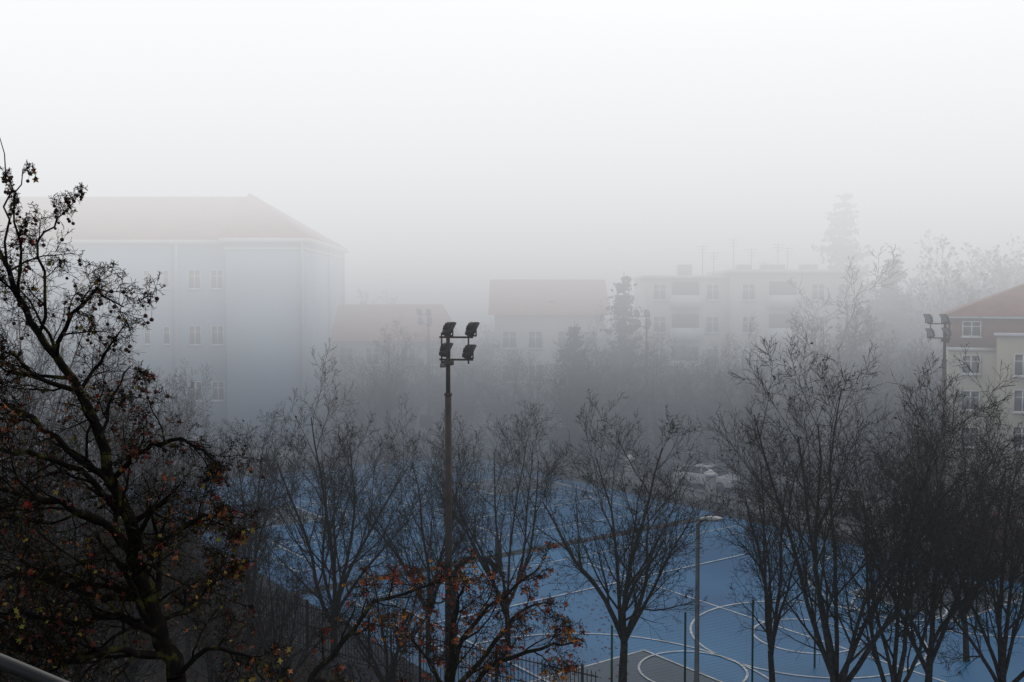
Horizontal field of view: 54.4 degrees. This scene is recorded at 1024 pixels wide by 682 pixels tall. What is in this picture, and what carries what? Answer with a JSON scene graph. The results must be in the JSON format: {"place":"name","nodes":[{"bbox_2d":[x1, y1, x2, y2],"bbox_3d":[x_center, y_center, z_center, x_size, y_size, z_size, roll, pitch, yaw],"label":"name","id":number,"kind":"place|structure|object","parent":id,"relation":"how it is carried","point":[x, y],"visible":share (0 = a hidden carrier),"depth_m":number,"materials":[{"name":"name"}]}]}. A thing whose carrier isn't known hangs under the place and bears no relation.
{"place":"outdoors","nodes":[
{"label":"outdoors","id":0,"kind":"place"},
{"bbox_2d":[0,653,68,681],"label":"balcony handrail","id":1,"kind":"object","parent":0,"point":[19,669],"visible":1,"depth_m":1.61,"materials":[{"name":"metal"}]},
{"bbox_2d":[0,321,1021,681],"bbox_3d":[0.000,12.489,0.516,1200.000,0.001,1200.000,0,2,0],"label":"ground","id":2,"kind":"structure","parent":0,"point":[460,325],"depth_m":59.13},
{"bbox_2d":[0,266,137,578],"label":"bare tree","id":3,"kind":"object","parent":2,"relation":"on","point":[47,393],"visible":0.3,"depth_m":43.90,"materials":[{"name":"brown plant"}]},
{"bbox_2d":[0,328,198,666],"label":"bare tree","id":4,"kind":"object","parent":2,"relation":"on","point":[72,431],"visible":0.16,"depth_m":33.45,"materials":[{"name":"brown plant"}]},
{"bbox_2d":[0,384,243,681],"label":"bare tree","id":5,"kind":"object","parent":2,"relation":"on","point":[108,607],"visible":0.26,"depth_m":22.70,"materials":[{"name":"brown plant"}]},
{"bbox_2d":[0,422,259,681],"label":"bare tree","id":6,"kind":"object","parent":2,"relation":"on","point":[140,660],"visible":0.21,"depth_m":23.84,"materials":[{"name":"brown plant"}]},
{"bbox_2d":[41,308,220,522],"bbox_3d":[-20.331,4.343,50.458,8.072,12.366,8.432,1,3,26],"label":"bare tree","id":7,"kind":"object","parent":2,"relation":"on","point":[138,400],"visible":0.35,"depth_m":50.28,"materials":[{"name":"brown plant"}]},
{"bbox_2d":[0,139,292,681],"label":"plane tree","id":8,"kind":"object","parent":2,"relation":"on","point":[144,592],"visible":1,"depth_m":8.91,"materials":[{"name":"brown plant"}]},
{"bbox_2d":[0,415,311,681],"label":"bare tree","id":9,"kind":"object","parent":2,"relation":"on","point":[182,552],"visible":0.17,"depth_m":29.52,"materials":[{"name":"brown plant"}]},
{"bbox_2d":[0,242,342,462],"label":"walls","id":10,"kind":"structure","parent":2,"relation":"on","point":[253,307],"depth_m":75.80,"materials":[{"name":"paint"}]},
{"bbox_2d":[14,269,224,457],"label":"windows","id":11,"kind":"structure","parent":10,"relation":"attached to","point":[217,332],"depth_m":76.05,"materials":[{"name":"grey glass"}]},
{"bbox_2d":[0,193,346,248],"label":"roof","id":12,"kind":"structure","parent":10,"relation":"on","point":[161,218],"depth_m":78.76,"materials":[{"name":"tile"}]},
{"bbox_2d":[0,238,348,258],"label":"cornice","id":13,"kind":"structure","parent":10,"relation":"on","point":[306,240],"depth_m":75.15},
{"bbox_2d":[174,242,344,464],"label":"downpipes","id":14,"kind":"object","parent":10,"relation":"attached to","point":[302,316],"visible":0.72,"depth_m":75.63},
{"bbox_2d":[227,449,307,464],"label":"plinth","id":15,"kind":"structure","parent":10,"relation":"attached to","point":[289,456],"depth_m":75.36,"materials":[{"name":"concrete"}]},
{"bbox_2d":[116,450,293,661],"bbox_3d":[-10.537,7.277,34.515,6.131,7.774,5.524,-1,3,-23],"label":"bare tree","id":16,"kind":"object","parent":2,"relation":"on","point":[186,659],"visible":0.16,"depth_m":34.50,"materials":[{"name":"brown plant"}]},
{"bbox_2d":[137,503,309,681],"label":"bare tree","id":17,"kind":"object","parent":2,"relation":"on","point":[211,661],"visible":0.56,"depth_m":27.29,"materials":[{"name":"brown plant"}]},
{"bbox_2d":[48,540,414,675],"bbox_3d":[-12.623,10.000,39.313,23.085,1.870,0.112,2,3,35],"label":"metal fence","id":18,"kind":"object","parent":2,"relation":"on","point":[307,640],"visible":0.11,"depth_m":35.05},
{"bbox_2d":[180,405,304,640],"bbox_3d":[-9.285,6.588,36.336,5.364,9.022,4.369,1,3,23],"label":"bare tree","id":19,"kind":"object","parent":2,"relation":"on","point":[259,481],"visible":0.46,"depth_m":35.99,"materials":[{"name":"brown plant"}]},
{"bbox_2d":[213,494,377,681],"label":"bare tree","id":20,"kind":"object","parent":2,"relation":"on","point":[291,638],"visible":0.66,"depth_m":29.24,"materials":[{"name":"brown plant"}]},
{"bbox_2d":[283,518,448,681],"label":"bare tree","id":21,"kind":"object","parent":2,"relation":"on","point":[390,674],"visible":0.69,"depth_m":29.14,"materials":[{"name":"brown plant"}]},
{"bbox_2d":[316,345,415,454],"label":"bare tree","id":22,"kind":"object","parent":2,"relation":"on","point":[370,427],"visible":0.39,"depth_m":79.82,"materials":[{"name":"grey plant"}]},
{"bbox_2d":[351,362,426,441],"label":"bare tree","id":23,"kind":"object","parent":2,"relation":"on","point":[380,425],"visible":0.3,"depth_m":79.82,"materials":[{"name":"grey plant"}]},
{"bbox_2d":[332,341,456,445],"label":"walls","id":24,"kind":"structure","parent":2,"relation":"on","point":[358,347],"depth_m":85.25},
{"bbox_2d":[338,347,441,401],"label":"windows","id":25,"kind":"structure","parent":24,"relation":"attached to","point":[370,350],"depth_m":85.11,"materials":[{"name":"grey glass"}]},
{"bbox_2d":[332,304,460,340],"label":"roof","id":26,"kind":"structure","parent":24,"relation":"on","point":[360,322],"depth_m":87.11,"materials":[{"name":"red tile"}]},
{"bbox_2d":[307,537,586,681],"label":"plane tree","id":27,"kind":"object","parent":2,"relation":"on","point":[453,661],"visible":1,"depth_m":18.51,"materials":[{"name":"brown plant"}]},
{"bbox_2d":[419,631,597,681],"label":"metal fence","id":28,"kind":"object","parent":2,"relation":"on","point":[582,673],"visible":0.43,"depth_m":30.78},
{"bbox_2d":[486,380,550,446],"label":"bare tree","id":29,"kind":"object","parent":2,"relation":"on","point":[524,412],"visible":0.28,"depth_m":80.01,"materials":[{"name":"grey plant"}]},
{"bbox_2d":[75,450,1021,681],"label":"yard","id":30,"kind":"structure","parent":2,"relation":"on","point":[369,672],"depth_m":43.59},
{"bbox_2d":[97,358,235,506],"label":"bare tree","id":31,"kind":"object","parent":30,"relation":"on","point":[176,402],"visible":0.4,"depth_m":53.35,"materials":[{"name":"brown plant"}]},
{"bbox_2d":[102,601,427,681],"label":"undergrowth","id":32,"kind":"object","parent":30,"relation":"on","point":[352,677],"visible":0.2,"depth_m":32.37,"materials":[{"name":"brown plant"}]},
{"bbox_2d":[222,342,453,656],"bbox_3d":[-6.316,5.512,35.137,7.690,11.278,7.362,-1,2,-18],"label":"bare tree","id":33,"kind":"object","parent":30,"relation":"on","point":[327,525],"visible":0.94,"depth_m":34.38,"materials":[{"name":"brown plant"}]},
{"bbox_2d":[416,309,431,454],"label":"floodlight mast","id":34,"kind":"object","parent":30,"relation":"on","point":[429,319],"visible":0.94,"depth_m":80.01,"materials":[{"name":"metal"}]},
{"bbox_2d":[374,326,474,454],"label":"bare tree","id":35,"kind":"object","parent":30,"relation":"on","point":[411,429],"visible":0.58,"depth_m":79.82,"materials":[{"name":"grey plant"}]},
{"bbox_2d":[417,377,486,444],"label":"bare tree","id":36,"kind":"object","parent":30,"relation":"on","point":[437,417],"visible":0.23,"depth_m":79.87,"materials":[{"name":"grey plant"}]},
{"bbox_2d":[423,361,498,454],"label":"bare tree","id":37,"kind":"object","parent":30,"relation":"on","point":[466,423],"visible":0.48,"depth_m":78.94,"materials":[{"name":"grey plant"}]},
{"bbox_2d":[457,340,568,466],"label":"bare tree","id":38,"kind":"object","parent":30,"relation":"on","point":[517,392],"visible":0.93,"depth_m":73.79,"materials":[{"name":"grey plant"}]},
{"bbox_2d":[126,455,1023,681],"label":"sports court","id":39,"kind":"object","parent":30,"relation":"on","point":[716,576],"visible":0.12,"depth_m":41.53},
{"bbox_2d":[67,561,628,681],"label":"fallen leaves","id":40,"kind":"object","parent":39,"relation":"on","point":[440,629],"visible":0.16,"depth_m":37.18,"materials":[{"name":"brown plant"}]},
{"bbox_2d":[320,319,422,471],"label":"bare tree","id":41,"kind":"object","parent":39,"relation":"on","point":[383,400],"visible":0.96,"depth_m":71.76,"materials":[{"name":"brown plant"}]},
{"bbox_2d":[324,416,498,644],"bbox_3d":[-3.671,6.899,35.316,5.944,8.479,5.356,0,2,-9],"label":"bare tree","id":42,"kind":"object","parent":39,"relation":"on","point":[441,552],"visible":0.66,"depth_m":34.85,"materials":[{"name":"brown plant"}]},
{"bbox_2d":[420,414,444,462],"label":"basketball hoop","id":43,"kind":"object","parent":39,"relation":"on","point":[426,422],"visible":0.88,"depth_m":74.42,"materials":[{"name":"metal"}]},
{"bbox_2d":[439,322,479,671],"bbox_3d":[-1.709,5.329,32.203,1.346,11.890,0.616,0,2,9],"label":"floodlight mast","id":44,"kind":"object","parent":39,"relation":"on","point":[468,348],"visible":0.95,"depth_m":32.07,"materials":[{"name":"metal"}]},
{"bbox_2d":[409,336,514,456],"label":"bare tree","id":45,"kind":"object","parent":39,"relation":"on","point":[456,388],"visible":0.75,"depth_m":77.94,"materials":[{"name":"brown plant"}]},
{"bbox_2d":[452,535,513,643],"bbox_3d":[-0.961,9.130,35.776,2.035,4.000,1.631,1,3,20],"label":"basketball hoop","id":46,"kind":"object","parent":39,"relation":"on","point":[498,546],"visible":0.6,"depth_m":35.37,"materials":[{"name":"metal"}]},
{"bbox_2d":[382,400,585,650],"bbox_3d":[-0.703,6.626,35.343,7.475,9.008,5.689,-1,3,-27],"label":"bare tree","id":47,"kind":"object","parent":39,"relation":"on","point":[511,535],"visible":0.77,"depth_m":35.26,"materials":[{"name":"brown plant"}]},
{"bbox_2d":[179,458,1021,681],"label":"court markings","id":48,"kind":"object","parent":39,"relation":"on","point":[711,652],"visible":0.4,"depth_m":38.04,"materials":[{"name":"white paint"}]},
{"bbox_2d":[204,475,1021,681],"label":"court key areas","id":49,"kind":"object","parent":39,"relation":"on","point":[604,672],"visible":0.27,"depth_m":34.02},
{"bbox_2d":[485,389,754,681],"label":"bare tree","id":50,"kind":"object","parent":39,"relation":"on","point":[634,617],"visible":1,"depth_m":31.66,"materials":[{"name":"brown plant"}]},
{"bbox_2d":[693,516,722,681],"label":"street lamp","id":51,"kind":"object","parent":39,"relation":"on","point":[696,653],"visible":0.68,"depth_m":29.29,"materials":[{"name":"metal"}]},
{"bbox_2d":[703,410,850,681],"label":"bare tree","id":52,"kind":"object","parent":39,"relation":"on","point":[768,630],"visible":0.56,"depth_m":31.20,"materials":[{"name":"brown plant"}]},
{"bbox_2d":[689,334,1023,681],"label":"bare tree","id":53,"kind":"object","parent":39,"relation":"on","point":[830,654],"visible":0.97,"depth_m":26.06,"materials":[{"name":"brown plant"}]},
{"bbox_2d":[797,381,1023,681],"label":"bare tree","id":54,"kind":"object","parent":39,"relation":"on","point":[931,657],"visible":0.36,"depth_m":29.82,"materials":[{"name":"brown plant"}]},
{"bbox_2d":[798,408,1023,681],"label":"bare tree","id":55,"kind":"object","parent":39,"relation":"on","point":[895,676],"visible":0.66,"depth_m":27.02,"materials":[{"name":"brown plant"}]},
{"bbox_2d":[850,392,1023,661],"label":"bare tree","id":56,"kind":"object","parent":39,"relation":"on","point":[965,645],"visible":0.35,"depth_m":34.24,"materials":[{"name":"brown plant"}]},
{"bbox_2d":[888,421,1023,681],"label":"bare tree","id":57,"kind":"object","parent":39,"relation":"on","point":[1001,665],"visible":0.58,"depth_m":28.21,"materials":[{"name":"brown plant"}]},
{"bbox_2d":[494,315,603,446],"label":"walls","id":58,"kind":"structure","parent":2,"relation":"on","point":[550,326],"depth_m":84.08,"materials":[{"name":"paint"}]},
{"bbox_2d":[501,331,597,413],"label":"windows","id":59,"kind":"structure","parent":58,"relation":"attached to","point":[509,339],"depth_m":84.06,"materials":[{"name":"grey glass"}]},
{"bbox_2d":[488,280,610,314],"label":"roof","id":60,"kind":"structure","parent":58,"relation":"on","point":[535,297],"depth_m":85.81,"materials":[{"name":"tile"}]},
{"bbox_2d":[518,362,618,451],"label":"bare tree","id":61,"kind":"object","parent":2,"relation":"on","point":[542,388],"visible":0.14,"depth_m":80.12,"materials":[{"name":"grey plant"}]},
{"bbox_2d":[535,320,621,472],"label":"spruce tree","id":62,"kind":"object","parent":2,"relation":"on","point":[556,436],"visible":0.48,"depth_m":72.81,"materials":[{"name":"green plant"}]},
{"bbox_2d":[531,339,665,437],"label":"bare tree","id":63,"kind":"object","parent":2,"relation":"on","point":[614,431],"visible":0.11,"depth_m":80.56,"materials":[{"name":"grey plant"}]},
{"bbox_2d":[542,356,660,448],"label":"bare tree","id":64,"kind":"object","parent":2,"relation":"on","point":[599,426],"visible":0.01,"depth_m":79.92,"materials":[{"name":"grey plant"}]},
{"bbox_2d":[538,300,672,465],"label":"bare tree","id":65,"kind":"object","parent":2,"relation":"on","point":[575,404],"visible":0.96,"depth_m":69.55,"materials":[{"name":"grey plant"}]},
{"bbox_2d":[590,275,668,465],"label":"spruce tree","id":66,"kind":"object","parent":2,"relation":"on","point":[623,300],"visible":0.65,"depth_m":74.78,"materials":[{"name":"green plant"}]},
{"bbox_2d":[623,454,635,488],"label":"gate post","id":67,"kind":"object","parent":2,"relation":"on","point":[631,472],"visible":0.59,"depth_m":65.71,"materials":[{"name":"concrete"}]},
{"bbox_2d":[633,310,650,471],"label":"floodlight mast","id":68,"kind":"object","parent":2,"relation":"on","point":[637,315],"visible":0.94,"depth_m":72.05,"materials":[{"name":"metal"}]},
{"bbox_2d":[586,323,733,471],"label":"bare tree","id":69,"kind":"object","parent":2,"relation":"on","point":[656,443],"visible":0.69,"depth_m":71.51,"materials":[{"name":"grey plant"}]},
{"bbox_2d":[454,422,906,504],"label":"kerb","id":70,"kind":"structure","parent":2,"relation":"on","point":[747,475],"depth_m":74.27,"materials":[{"name":"concrete"}]},
{"bbox_2d":[656,352,710,448],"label":"bare tree","id":71,"kind":"object","parent":2,"relation":"on","point":[685,393],"visible":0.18,"depth_m":79.69,"materials":[{"name":"grey plant"}]},
{"bbox_2d":[357,228,1023,451],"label":"distant trees","id":72,"kind":"object","parent":2,"relation":"on","point":[956,290],"visible":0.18,"depth_m":76.47,"materials":[{"name":"grey plant"}]},
{"bbox_2d":[632,334,769,463],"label":"bare tree","id":73,"kind":"object","parent":2,"relation":"on","point":[707,441],"visible":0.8,"depth_m":69.86,"materials":[{"name":"grey plant"}]},
{"bbox_2d":[704,469,717,507],"bbox_3d":[11.998,8.898,60.152,0.720,2.350,0.720,0,2,0],"label":"gate post","id":74,"kind":"object","parent":2,"relation":"on","point":[712,475],"visible":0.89,"depth_m":59.88,"materials":[{"name":"concrete"}]},
{"bbox_2d":[674,342,765,452],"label":"bare tree","id":75,"kind":"object","parent":2,"relation":"on","point":[698,394],"visible":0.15,"depth_m":77.48,"materials":[{"name":"grey plant"}]},
{"bbox_2d":[634,273,861,454],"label":"walls","id":76,"kind":"structure","parent":2,"relation":"on","point":[730,308],"depth_m":80.09,"materials":[{"name":"paint"}]},
{"bbox_2d":[669,281,802,439],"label":"balconies","id":77,"kind":"structure","parent":76,"relation":"attached to","point":[782,294],"depth_m":79.87,"materials":[{"name":"concrete"}]},
{"bbox_2d":[632,269,866,279],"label":"roof slab","id":78,"kind":"structure","parent":76,"relation":"on","point":[717,274],"depth_m":79.54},
{"bbox_2d":[679,238,793,274],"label":"antennas","id":79,"kind":"object","parent":78,"relation":"on","point":[702,249],"visible":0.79,"depth_m":83.75,"materials":[{"name":"metal"}]},
{"bbox_2d":[677,265,817,274],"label":"roof vents","id":80,"kind":"object","parent":78,"relation":"on","point":[684,269],"visible":0.43,"depth_m":82.82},
{"bbox_2d":[652,284,851,428],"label":"windows","id":81,"kind":"structure","parent":76,"relation":"attached to","point":[748,294],"depth_m":80.11,"materials":[{"name":"grey glass"}]},
{"bbox_2d":[687,348,816,454],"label":"bare tree","id":82,"kind":"object","parent":2,"relation":"on","point":[744,364],"visible":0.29,"depth_m":72.65,"materials":[{"name":"grey plant"}]},
{"bbox_2d":[692,310,823,492],"bbox_3d":[15.709,3.975,64.606,8.132,11.927,7.785,0,2,11],"label":"bare tree","id":83,"kind":"object","parent":2,"relation":"on","point":[750,391],"visible":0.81,"depth_m":64.01,"materials":[{"name":"grey plant"}]},
{"bbox_2d":[607,388,938,493],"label":"shrubs","id":84,"kind":"object","parent":2,"relation":"on","point":[714,448],"visible":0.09,"depth_m":72.16,"materials":[{"name":"brown plant"}]},
{"bbox_2d":[558,461,1022,576],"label":"boundary wall","id":85,"kind":"structure","parent":2,"relation":"on","point":[697,492],"depth_m":61.25,"materials":[{"name":"concrete"}]},
{"bbox_2d":[760,343,870,485],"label":"bare tree","id":86,"kind":"object","parent":2,"relation":"on","point":[807,424],"visible":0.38,"depth_m":65.82,"materials":[{"name":"plant"}]},
{"bbox_2d":[611,554,1023,681],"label":"court fence","id":87,"kind":"object","parent":2,"relation":"on","point":[752,650],"visible":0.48,"depth_m":32.12,"materials":[{"name":"metal"}]},
{"bbox_2d":[771,332,889,452],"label":"bare tree","id":88,"kind":"object","parent":2,"relation":"on","point":[836,380],"visible":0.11,"depth_m":74.07,"materials":[{"name":"grey plant"}]},
{"bbox_2d":[811,191,878,398],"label":"spruce tree","id":89,"kind":"object","parent":2,"relation":"on","point":[842,221],"visible":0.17,"depth_m":87.27,"materials":[{"name":"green plant"}]},
{"bbox_2d":[767,242,936,487],"bbox_3d":[21.663,1.967,62.728,9.688,16.103,10.626,1,3,22],"label":"birch tree","id":90,"kind":"object","parent":2,"relation":"on","point":[814,376],"visible":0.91,"depth_m":62.17,"materials":[{"name":"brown plant"}]},
{"bbox_2d":[805,314,938,491],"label":"bare tree","id":91,"kind":"object","parent":2,"relation":"on","point":[877,377],"visible":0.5,"depth_m":63.87,"materials":[{"name":"plant"}]},
{"bbox_2d":[835,343,941,489],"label":"bare tree","id":92,"kind":"object","parent":2,"relation":"on","point":[872,427],"visible":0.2,"depth_m":65.40,"materials":[{"name":"plant"}]},
{"bbox_2d":[840,252,939,461],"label":"spruce tree","id":93,"kind":"object","parent":2,"relation":"on","point":[895,316],"visible":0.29,"depth_m":76.35,"materials":[{"name":"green plant"}]},
{"bbox_2d":[846,379,941,484],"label":"bare tree","id":94,"kind":"object","parent":2,"relation":"on","point":[888,446],"visible":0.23,"depth_m":63.13,"materials":[{"name":"plant"}]},
{"bbox_2d":[843,339,969,504],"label":"bare tree","id":95,"kind":"object","parent":2,"relation":"on","point":[922,396],"visible":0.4,"depth_m":58.74,"materials":[{"name":"plant"}]},
{"bbox_2d":[943,318,1023,520],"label":"walls","id":96,"kind":"structure","parent":2,"relation":"on","point":[1007,347],"depth_m":55.29,"materials":[{"name":"beige paint"}]},
{"bbox_2d":[947,316,1023,350],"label":"cornices","id":97,"kind":"object","parent":96,"relation":"on","point":[994,334],"visible":0.79,"depth_m":55.12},
{"bbox_2d":[939,283,1023,315],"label":"roof","id":98,"kind":"structure","parent":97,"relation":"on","point":[1008,302],"depth_m":55.78,"materials":[{"name":"tile"}]},
{"bbox_2d":[959,321,1023,450],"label":"windows","id":99,"kind":"structure","parent":96,"relation":"attached to","point":[971,329],"depth_m":55.51,"materials":[{"name":"grey glass"}]},
{"bbox_2d":[947,512,1023,535],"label":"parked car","id":100,"kind":"object","parent":2,"relation":"on","point":[1004,521],"visible":0.09,"depth_m":50.48,"materials":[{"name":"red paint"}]},
{"bbox_2d":[0,0,1023,320],"label":"sky","id":101,"kind":"structure","parent":0,"point":[452,148],"materials":[{"name":"white"}]},
{"bbox_2d":[454,421,934,507],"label":"pavement","id":102,"kind":"structure","parent":0,"point":[486,451],"depth_m":78.97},
{"bbox_2d":[453,360,519,452],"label":"bare tree","id":103,"kind":"object","parent":102,"relation":"on","point":[497,412],"visible":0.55,"depth_m":79.72,"materials":[{"name":"grey plant"}]},
{"bbox_2d":[601,361,695,452],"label":"bare tree","id":104,"kind":"object","parent":102,"relation":"on","point":[651,431],"visible":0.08,"depth_m":80.00,"materials":[{"name":"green plant"}]},
{"bbox_2d":[923,314,951,500],"bbox_3d":[21.447,4.577,50.407,1.346,11.890,0.616,1,3,31],"label":"floodlight mast","id":105,"kind":"object","parent":102,"relation":"on","point":[945,329],"visible":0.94,"depth_m":50.05,"materials":[{"name":"metal"}]},
{"bbox_2d":[455,424,953,541],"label":"street","id":106,"kind":"structure","parent":0,"point":[545,449],"depth_m":72.52,"materials":[{"name":"asphalt"}]},
{"bbox_2d":[661,449,713,472],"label":"parked car","id":107,"kind":"object","parent":106,"relation":"on","point":[683,456],"visible":0.42,"depth_m":71.34,"materials":[{"name":"silver metal"}]},
{"bbox_2d":[673,463,742,491],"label":"parked car","id":108,"kind":"object","parent":106,"relation":"on","point":[721,480],"visible":0.69,"depth_m":65.91,"materials":[{"name":"white paint"}]},
{"bbox_2d":[813,484,892,518],"bbox_3d":[20.018,9.342,58.436,2.000,1.495,4.340,-2,3,-36],"label":"parked car","id":109,"kind":"object","parent":106,"relation":"on","point":[822,502],"visible":0.1,"depth_m":58.06,"materials":[{"name":"silver metal"}]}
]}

